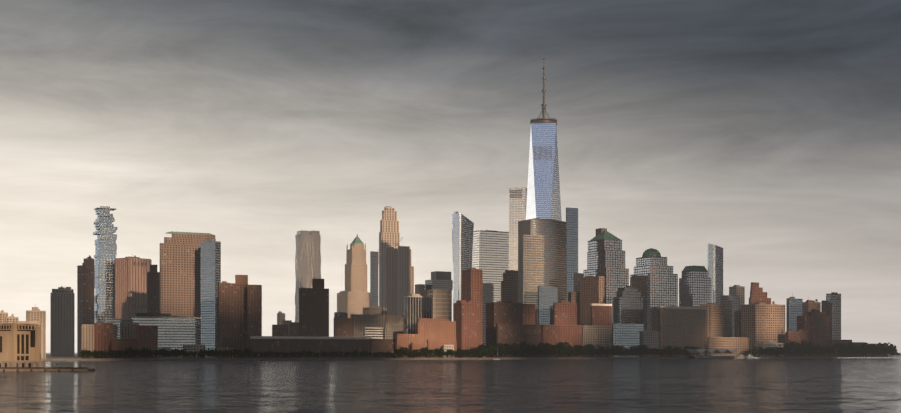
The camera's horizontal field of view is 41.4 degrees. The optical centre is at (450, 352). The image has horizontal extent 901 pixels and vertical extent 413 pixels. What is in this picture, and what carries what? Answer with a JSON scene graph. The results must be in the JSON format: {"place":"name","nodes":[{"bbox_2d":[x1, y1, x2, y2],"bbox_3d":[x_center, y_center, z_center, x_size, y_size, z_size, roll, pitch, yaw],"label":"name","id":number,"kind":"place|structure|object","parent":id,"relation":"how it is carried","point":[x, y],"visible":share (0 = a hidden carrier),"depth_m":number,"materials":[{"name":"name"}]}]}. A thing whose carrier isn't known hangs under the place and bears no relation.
{"place":"outdoors","nodes":[
{"label":"outdoors","id":0,"kind":"place"},
{"bbox_2d":[0,310,7,322],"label":"building","id":1,"kind":"structure","parent":0,"point":[3,314],"depth_m":1621.57,"materials":[{"name":"beige concrete"}]},
{"bbox_2d":[5,314,18,322],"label":"building","id":2,"kind":"structure","parent":0,"point":[11,319],"depth_m":1599.09,"materials":[{"name":"beige concrete"}]},
{"bbox_2d":[17,321,41,358],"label":"building","id":3,"kind":"structure","parent":0,"point":[33,322],"depth_m":1587.13,"materials":[{"name":"beige stone"}]},
{"bbox_2d":[26,307,45,358],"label":"building","id":4,"kind":"structure","parent":0,"point":[35,314],"depth_m":1712.72,"materials":[{"name":"beige concrete"}]},
{"bbox_2d":[50,286,74,356],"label":"building","id":5,"kind":"structure","parent":0,"point":[62,321],"depth_m":2489.62,"materials":[{"name":"concrete"}]},
{"bbox_2d":[77,263,93,356],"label":"building","id":6,"kind":"structure","parent":0,"point":[85,293],"depth_m":2243.97,"materials":[{"name":"brick"}]},
{"bbox_2d":[81,324,93,357],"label":"building","id":7,"kind":"structure","parent":0,"point":[87,336],"depth_m":1606.36,"materials":[{"name":"beige concrete"}]},
{"bbox_2d":[84,255,94,322],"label":"building","id":8,"kind":"structure","parent":0,"point":[90,260],"depth_m":2289.88,"materials":[{"name":"brick"}]},
{"bbox_2d":[93,323,112,357],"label":"building","id":9,"kind":"structure","parent":0,"point":[103,334],"depth_m":1625.94,"materials":[{"name":"red brick"}]},
{"bbox_2d":[93,206,117,322],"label":"skyscraper","id":10,"kind":"structure","parent":0,"point":[105,249],"depth_m":2416.58,"materials":[{"name":"grey glass"}]},
{"bbox_2d":[105,319,131,338],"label":"building","id":11,"kind":"structure","parent":0,"point":[116,328],"depth_m":1782.70,"materials":[{"name":"grey glass"}]},
{"bbox_2d":[120,323,138,338],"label":"building","id":12,"kind":"structure","parent":0,"point":[127,330],"depth_m":1721.42,"materials":[{"name":"grey concrete"}]},
{"bbox_2d":[136,326,157,357],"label":"building","id":13,"kind":"structure","parent":0,"point":[146,336],"depth_m":1669.80,"materials":[{"name":"red brick"}]},
{"bbox_2d":[147,265,159,312],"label":"building","id":14,"kind":"structure","parent":0,"point":[153,290],"depth_m":2099.24,"materials":[{"name":"brick"}]},
{"bbox_2d":[132,313,200,357],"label":"building","id":15,"kind":"structure","parent":0,"point":[175,331],"depth_m":1782.50,"materials":[{"name":"grey glass"}]},
{"bbox_2d":[160,231,215,316],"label":"building","id":16,"kind":"structure","parent":0,"point":[179,274],"depth_m":1930.52,"materials":[{"name":"brown brick"}]},
{"bbox_2d":[218,281,230,347],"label":"building","id":17,"kind":"structure","parent":0,"point":[224,314],"depth_m":1758.38,"materials":[{"name":"brown brick"}]},
{"bbox_2d":[231,275,247,357],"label":"building","id":18,"kind":"structure","parent":0,"point":[239,313],"depth_m":1790.04,"materials":[{"name":"brown brick"}]},
{"bbox_2d":[247,285,261,357],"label":"building","id":19,"kind":"structure","parent":0,"point":[254,310],"depth_m":1780.38,"materials":[{"name":"brown brick"}]},
{"bbox_2d":[272,325,288,335],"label":"building","id":20,"kind":"structure","parent":0,"point":[280,330],"depth_m":2105.89,"materials":[{"name":"grey brick"}]},
{"bbox_2d":[277,311,284,324],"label":"building","id":21,"kind":"structure","parent":0,"point":[280,316],"depth_m":3034.97,"materials":[{"name":"grey concrete"}]},
{"bbox_2d":[282,320,291,324],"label":"building","id":22,"kind":"structure","parent":0,"point":[285,322],"depth_m":2302.20,"materials":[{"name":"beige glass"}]},
{"bbox_2d":[289,322,298,335],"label":"building","id":23,"kind":"structure","parent":0,"point":[293,328],"depth_m":2202.89,"materials":[{"name":"concrete"}]},
{"bbox_2d":[295,230,320,321],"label":"skyscraper","id":24,"kind":"structure","parent":0,"point":[307,262],"depth_m":3181.40,"materials":[{"name":"silver metal"}]},
{"bbox_2d":[250,336,371,357],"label":"building","id":25,"kind":"structure","parent":0,"point":[286,344],"depth_m":1747.00,"materials":[{"name":"brick"}]},
{"bbox_2d":[299,278,328,336],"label":"building","id":26,"kind":"structure","parent":0,"point":[314,310],"depth_m":1837.44,"materials":[{"name":"grey concrete"}]},
{"bbox_2d":[334,312,347,317],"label":"building","id":27,"kind":"structure","parent":0,"point":[340,315],"depth_m":2269.09,"materials":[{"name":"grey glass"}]},
{"bbox_2d":[334,318,353,336],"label":"building","id":28,"kind":"structure","parent":0,"point":[343,327],"depth_m":2066.15,"materials":[{"name":"brown brick"}]},
{"bbox_2d":[337,235,369,317],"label":"skyscraper","id":29,"kind":"structure","parent":0,"point":[353,297],"depth_m":2703.32,"materials":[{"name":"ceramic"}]},
{"bbox_2d":[350,314,386,336],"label":"building","id":30,"kind":"structure","parent":0,"point":[361,321],"depth_m":2139.29,"materials":[{"name":"beige concrete"}]},
{"bbox_2d":[370,251,377,305],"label":"building","id":31,"kind":"structure","parent":0,"point":[373,278],"depth_m":3159.39,"materials":[{"name":"grey glass"}]},
{"bbox_2d":[364,327,383,338],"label":"building","id":32,"kind":"structure","parent":0,"point":[375,333],"depth_m":1962.08,"materials":[{"name":"white glass"}]},
{"bbox_2d":[363,306,386,314],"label":"building","id":33,"kind":"structure","parent":0,"point":[374,310],"depth_m":2248.59,"materials":[{"name":"beige concrete"}]},
{"bbox_2d":[370,339,395,357],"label":"building","id":34,"kind":"structure","parent":0,"point":[382,345],"depth_m":1798.22,"materials":[{"name":"brick"}]},
{"bbox_2d":[385,247,397,315],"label":"building","id":35,"kind":"structure","parent":0,"point":[391,279],"depth_m":3294.04,"materials":[{"name":"concrete"}]},
{"bbox_2d":[384,325,403,338],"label":"building","id":36,"kind":"structure","parent":0,"point":[391,331],"depth_m":1966.73,"materials":[{"name":"concrete"}]},
{"bbox_2d":[385,316,402,324],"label":"building","id":37,"kind":"structure","parent":0,"point":[393,320],"depth_m":2034.20,"materials":[{"name":"beige concrete"}]},
{"bbox_2d":[398,246,410,315],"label":"building","id":38,"kind":"structure","parent":0,"point":[404,258],"depth_m":3255.81,"materials":[{"name":"beige glass"}]},
{"bbox_2d":[403,293,431,333],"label":"building","id":39,"kind":"structure","parent":0,"point":[416,307],"depth_m":2099.78,"materials":[{"name":"beige concrete"}]},
{"bbox_2d":[415,271,452,320],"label":"building","id":40,"kind":"structure","parent":0,"point":[438,287],"depth_m":2141.88,"materials":[{"name":"beige"}]},
{"bbox_2d":[417,318,455,342],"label":"building","id":41,"kind":"structure","parent":0,"point":[434,329],"depth_m":1875.44,"materials":[{"name":"brick"}]},
{"bbox_2d":[40,353,836,360],"bbox_3d":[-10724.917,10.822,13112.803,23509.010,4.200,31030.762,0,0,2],"label":"seawall","id":42,"kind":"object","parent":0,"point":[48,358],"depth_m":1754.15,"materials":[{"name":"concrete"}]},
{"bbox_2d":[111,339,136,357],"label":"building","id":43,"kind":"structure","parent":42,"relation":"on","point":[120,344],"depth_m":1604.17,"materials":[{"name":"red brick"}]},
{"bbox_2d":[115,254,151,318],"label":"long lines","id":44,"kind":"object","parent":42,"relation":"on","point":[131,286],"visible":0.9,"depth_m":2371.05,"materials":[{"name":"brown stone"}]},
{"bbox_2d":[79,347,251,357],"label":"trees","id":45,"kind":"object","parent":42,"relation":"on","point":[143,352],"visible":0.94,"depth_m":1599.21,"materials":[{"name":"green plant"}]},
{"bbox_2d":[183,345,205,357],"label":"building","id":46,"kind":"structure","parent":42,"relation":"on","point":[192,348],"depth_m":1630.37,"materials":[{"name":"grey concrete"}]},
{"bbox_2d":[200,235,220,357],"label":"skyscraper","id":47,"kind":"structure","parent":42,"relation":"on","point":[210,264],"depth_m":1883.01,"materials":[{"name":"blue glass"}]},
{"bbox_2d":[217,348,232,357],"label":"building","id":48,"kind":"structure","parent":42,"relation":"on","point":[221,349],"depth_m":1655.63,"materials":[{"name":"green plant"}]},
{"bbox_2d":[248,349,397,357],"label":"trees","id":49,"kind":"object","parent":42,"relation":"on","point":[324,354],"visible":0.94,"depth_m":1705.74,"materials":[{"name":"green plant"}]},
{"bbox_2d":[68,357,688,358],"bbox_3d":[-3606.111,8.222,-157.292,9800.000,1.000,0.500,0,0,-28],"label":"esplanade parapet","id":50,"kind":"structure","parent":42,"relation":"on","point":[364,358],"depth_m":1686.01,"materials":[{"name":"concrete"}]},
{"bbox_2d":[379,206,399,307],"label":"skyscraper","id":51,"kind":"structure","parent":42,"relation":"on","point":[389,234],"depth_m":3399.86,"materials":[{"name":"beige stone"}]},
{"bbox_2d":[396,334,421,357],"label":"building","id":52,"kind":"structure","parent":42,"relation":"on","point":[405,340],"depth_m":1801.09,"materials":[{"name":"brick"}]},
{"bbox_2d":[409,266,413,295],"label":"building","id":53,"kind":"structure","parent":42,"relation":"on","point":[411,279],"depth_m":3267.53,"materials":[{"name":"beige concrete"}]},
{"bbox_2d":[411,343,426,357],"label":"building","id":54,"kind":"structure","parent":42,"relation":"on","point":[415,346],"depth_m":1793.18,"materials":[{"name":"brick"}]},
{"bbox_2d":[395,346,486,357],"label":"trees","id":55,"kind":"object","parent":42,"relation":"on","point":[401,351],"visible":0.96,"depth_m":1795.69,"materials":[{"name":"green plant"}]},
{"bbox_2d":[427,340,456,357],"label":"building","id":56,"kind":"structure","parent":42,"relation":"on","point":[435,344],"depth_m":1814.95,"materials":[{"name":"brick"}]},
{"bbox_2d":[442,345,453,357],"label":"building","id":57,"kind":"structure","parent":42,"relation":"on","point":[446,347],"depth_m":1811.82,"materials":[{"name":"beige concrete"}]},
{"bbox_2d":[472,230,508,345],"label":"office building","id":58,"kind":"structure","parent":42,"relation":"on","point":[490,255],"depth_m":2658.79,"materials":[{"name":"grey glass"}]},
{"bbox_2d":[486,301,520,357],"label":"building","id":59,"kind":"structure","parent":42,"relation":"on","point":[503,312],"depth_m":1908.12,"materials":[{"name":"brick"}]},
{"bbox_2d":[137,354,874,357],"bbox_3d":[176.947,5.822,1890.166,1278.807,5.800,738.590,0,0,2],"label":"esplanade lamp posts","id":60,"kind":"object","parent":42,"relation":"on","point":[495,356],"visible":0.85,"depth_m":1822.04,"materials":[{"name":"grey metal"}]},
{"bbox_2d":[509,187,526,269],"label":"skyscraper","id":61,"kind":"structure","parent":42,"relation":"on","point":[517,202],"depth_m":2979.14,"materials":[{"name":"beige glass"}]},
{"bbox_2d":[496,324,540,357],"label":"building","id":62,"kind":"structure","parent":42,"relation":"on","point":[516,334],"depth_m":1888.77,"materials":[{"name":"brick"}]},
{"bbox_2d":[523,235,543,323],"bbox_3d":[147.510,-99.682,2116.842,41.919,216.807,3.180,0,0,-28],"label":"skyscraper","id":63,"kind":"structure","parent":42,"relation":"on","point":[533,263],"depth_m":2114.87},
{"bbox_2d":[475,341,594,357],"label":"trees","id":64,"kind":"object","parent":42,"relation":"on","point":[546,349],"visible":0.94,"depth_m":1875.33,"materials":[{"name":"green plant"}]},
{"bbox_2d":[518,218,565,303],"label":"skyscraper","id":65,"kind":"structure","parent":42,"relation":"on","point":[552,232],"depth_m":2174.78,"materials":[{"name":"grey glass"}]},
{"bbox_2d":[526,58,561,220],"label":"skyscraper","id":66,"kind":"structure","parent":42,"relation":"on","point":[543,195],"depth_m":2411.34,"materials":[{"name":"blue glass"}]},
{"bbox_2d":[541,325,581,356],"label":"building","id":67,"kind":"structure","parent":42,"relation":"on","point":[571,335],"depth_m":1928.40,"materials":[{"name":"red brick"}]},
{"bbox_2d":[582,325,611,356],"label":"building","id":68,"kind":"structure","parent":42,"relation":"on","point":[595,336],"depth_m":1961.17,"materials":[{"name":"concrete"}]},
{"bbox_2d":[612,323,643,356],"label":"building","id":69,"kind":"structure","parent":42,"relation":"on","point":[625,336],"depth_m":1989.62,"materials":[{"name":"blue glass"}]},
{"bbox_2d":[588,345,701,356],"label":"trees","id":70,"kind":"object","parent":42,"relation":"on","point":[668,351],"visible":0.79,"depth_m":1977.38,"materials":[{"name":"green plant"}]},
{"bbox_2d":[642,331,658,356],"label":"building","id":71,"kind":"structure","parent":42,"relation":"on","point":[650,339],"depth_m":2006.75,"materials":[{"name":"grey glass"}]},
{"bbox_2d":[658,306,705,356],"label":"building","id":72,"kind":"structure","parent":42,"relation":"on","point":[682,327],"depth_m":2057.52,"materials":[{"name":"brown glass"}]},
{"bbox_2d":[707,337,748,356],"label":"building","id":73,"kind":"structure","parent":42,"relation":"on","point":[742,343],"depth_m":2094.40,"materials":[{"name":"beige concrete"}]},
{"bbox_2d":[745,344,788,356],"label":"trees","id":74,"kind":"object","parent":42,"relation":"on","point":[760,351],"visible":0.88,"depth_m":2106.93,"materials":[{"name":"green plant"}]},
{"bbox_2d":[760,340,782,356],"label":"building","id":75,"kind":"structure","parent":42,"relation":"on","point":[765,344],"depth_m":2135.57,"materials":[{"name":"beige concrete"}]},
{"bbox_2d":[785,327,806,356],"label":"building","id":76,"kind":"structure","parent":42,"relation":"on","point":[799,335],"depth_m":2191.65,"materials":[{"name":"red brick"}]},
{"bbox_2d":[797,309,829,356],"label":"building","id":77,"kind":"structure","parent":42,"relation":"on","point":[814,324],"depth_m":2229.83,"materials":[{"name":"red brick"}]},
{"bbox_2d":[821,300,825,311],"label":"building","id":78,"kind":"structure","parent":42,"relation":"on","point":[823,305],"depth_m":2430.58,"materials":[{"name":"brick"}]},
{"bbox_2d":[826,292,840,339],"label":"building","id":79,"kind":"structure","parent":42,"relation":"on","point":[833,305],"depth_m":2336.01,"materials":[{"name":"grey glass"}]},
{"bbox_2d":[782,340,896,356],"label":"trees","id":80,"kind":"object","parent":42,"relation":"on","point":[811,349],"visible":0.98,"depth_m":2197.86,"materials":[{"name":"green plant"}]},
{"bbox_2d":[829,340,851,356],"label":"building","id":81,"kind":"structure","parent":42,"relation":"on","point":[832,343],"depth_m":2242.27,"materials":[{"name":"grey brick"}]},
{"bbox_2d":[851,342,865,356],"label":"building","id":82,"kind":"structure","parent":42,"relation":"on","point":[856,344],"depth_m":2258.49,"materials":[{"name":"grey concrete"}]},
{"bbox_2d":[864,344,887,356],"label":"building","id":83,"kind":"structure","parent":42,"relation":"on","point":[871,355],"depth_m":2277.32,"materials":[{"name":"concrete"}]},
{"bbox_2d":[890,351,900,356],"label":"esplanade trees","id":84,"kind":"object","parent":42,"relation":"on","point":[893,353],"visible":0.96,"depth_m":2259.35,"materials":[{"name":"green plant"}]},
{"bbox_2d":[0,353,900,412],"bbox_3d":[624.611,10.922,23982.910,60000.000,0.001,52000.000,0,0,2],"label":"water surface","id":85,"kind":"object","parent":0,"point":[854,385],"depth_m":382.74,"materials":[{"name":"grey liquid"}]},
{"bbox_2d":[0,323,40,366],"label":"building","id":86,"kind":"structure","parent":85,"relation":"on","point":[19,344],"depth_m":723.42,"materials":[{"name":"stone"}]},
{"bbox_2d":[0,367,94,370],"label":"breakwater pier","id":87,"kind":"structure","parent":85,"relation":"on","point":[44,369],"depth_m":687.94,"materials":[{"name":"concrete"}]},
{"bbox_2d":[686,349,736,358],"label":"ferry terminal","id":88,"kind":"object","parent":85,"relation":"on","point":[711,351],"visible":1,"depth_m":1989.20,"materials":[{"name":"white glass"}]},
{"bbox_2d":[0,0,900,352],"label":"sky","id":89,"kind":"structure","parent":0,"point":[767,133],"materials":[{"name":"grey"}]},
{"bbox_2d":[451,211,473,302],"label":"skyscraper","id":90,"kind":"structure","parent":0,"point":[462,236],"depth_m":2251.60,"materials":[{"name":"grey glass"}]},
{"bbox_2d":[453,300,481,357],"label":"building","id":91,"kind":"structure","parent":0,"point":[467,316],"depth_m":1888.39,"materials":[{"name":"red brick"}]},
{"bbox_2d":[462,268,482,357],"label":"building","id":92,"kind":"structure","parent":0,"point":[472,284],"depth_m":1918.24,"materials":[{"name":"red brick"}]},
{"bbox_2d":[501,270,517,302],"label":"building","id":93,"kind":"structure","parent":0,"point":[509,287],"depth_m":2343.28,"materials":[{"name":"concrete"}]},
{"bbox_2d":[521,304,534,323],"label":"building","id":94,"kind":"structure","parent":0,"point":[527,313],"depth_m":1997.31,"materials":[{"name":"red brick"}]},
{"bbox_2d":[538,286,557,324],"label":"building","id":95,"kind":"structure","parent":0,"point":[547,297],"depth_m":2062.75,"materials":[{"name":"blue glass"}]},
{"bbox_2d":[553,301,576,324],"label":"building","id":96,"kind":"structure","parent":0,"point":[564,312],"depth_m":2003.17,"materials":[{"name":"red brick"}]},
{"bbox_2d":[566,208,577,300],"bbox_3d":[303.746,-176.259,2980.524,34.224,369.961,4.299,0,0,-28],"label":"building","id":97,"kind":"structure","parent":0,"point":[571,241],"depth_m":2977.19,"materials":[{"name":"blue glass"}]},
{"bbox_2d":[568,292,579,324],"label":"building","id":98,"kind":"structure","parent":0,"point":[573,297],"depth_m":2261.99,"materials":[{"name":"brown brick"}]},
{"bbox_2d":[574,273,582,291],"bbox_3d":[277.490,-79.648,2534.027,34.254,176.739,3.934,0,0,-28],"label":"building","id":99,"kind":"structure","parent":0,"point":[577,276],"depth_m":2527.29,"materials":[{"name":"glass"}]},
{"bbox_2d":[580,275,604,325],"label":"building","id":100,"kind":"structure","parent":0,"point":[591,289],"depth_m":2159.03,"materials":[{"name":"brown brick"}]},
{"bbox_2d":[590,303,611,325],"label":"building","id":101,"kind":"structure","parent":0,"point":[601,314],"depth_m":2038.20,"materials":[{"name":"red brick"}]},
{"bbox_2d":[583,228,628,322],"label":"skyscraper","id":102,"kind":"structure","parent":0,"point":[605,255],"depth_m":2188.72,"materials":[{"name":"grey glass"}]},
{"bbox_2d":[613,286,642,323],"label":"building","id":103,"kind":"structure","parent":0,"point":[627,304],"depth_m":2088.43,"materials":[{"name":"grey glass"}]},
{"bbox_2d":[630,248,677,330],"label":"skyscraper","id":104,"kind":"structure","parent":0,"point":[653,279],"depth_m":2234.84,"materials":[{"name":"grey glass"}]},
{"bbox_2d":[679,266,710,306],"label":"skyscraper","id":105,"kind":"structure","parent":0,"point":[694,286],"depth_m":2318.91,"materials":[{"name":"grey glass"}]},
{"bbox_2d":[699,303,722,355],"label":"building","id":106,"kind":"structure","parent":0,"point":[714,320],"depth_m":2185.20,"materials":[{"name":"beige glass"}]},
{"bbox_2d":[707,243,722,304],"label":"tower","id":107,"kind":"structure","parent":0,"point":[715,262],"depth_m":2740.16,"materials":[{"name":"grey glass"}]},
{"bbox_2d":[721,295,738,336],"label":"building","id":108,"kind":"structure","parent":0,"point":[730,303],"depth_m":2466.57,"materials":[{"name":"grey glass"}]},
{"bbox_2d":[729,285,744,309],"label":"building","id":109,"kind":"structure","parent":0,"point":[737,290],"depth_m":2613.20,"materials":[{"name":"concrete"}]},
{"bbox_2d":[735,310,740,336],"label":"building","id":110,"kind":"structure","parent":0,"point":[738,323],"depth_m":2260.64,"materials":[{"name":"grey concrete"}]},
{"bbox_2d":[749,282,770,303],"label":"building","id":111,"kind":"structure","parent":0,"point":[757,294],"depth_m":2424.00,"materials":[{"name":"red brick"}]},
{"bbox_2d":[741,301,784,356],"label":"building","id":112,"kind":"structure","parent":0,"point":[761,322],"depth_m":2199.76,"materials":[{"name":"beige brick"}]},
{"bbox_2d":[786,297,802,331],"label":"building","id":113,"kind":"structure","parent":0,"point":[794,308],"depth_m":2403.18,"materials":[{"name":"blue glass"}]},
{"bbox_2d":[803,299,820,315],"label":"building","id":114,"kind":"structure","parent":0,"point":[808,305],"depth_m":2348.95,"materials":[{"name":"brown brick"}]}
]}

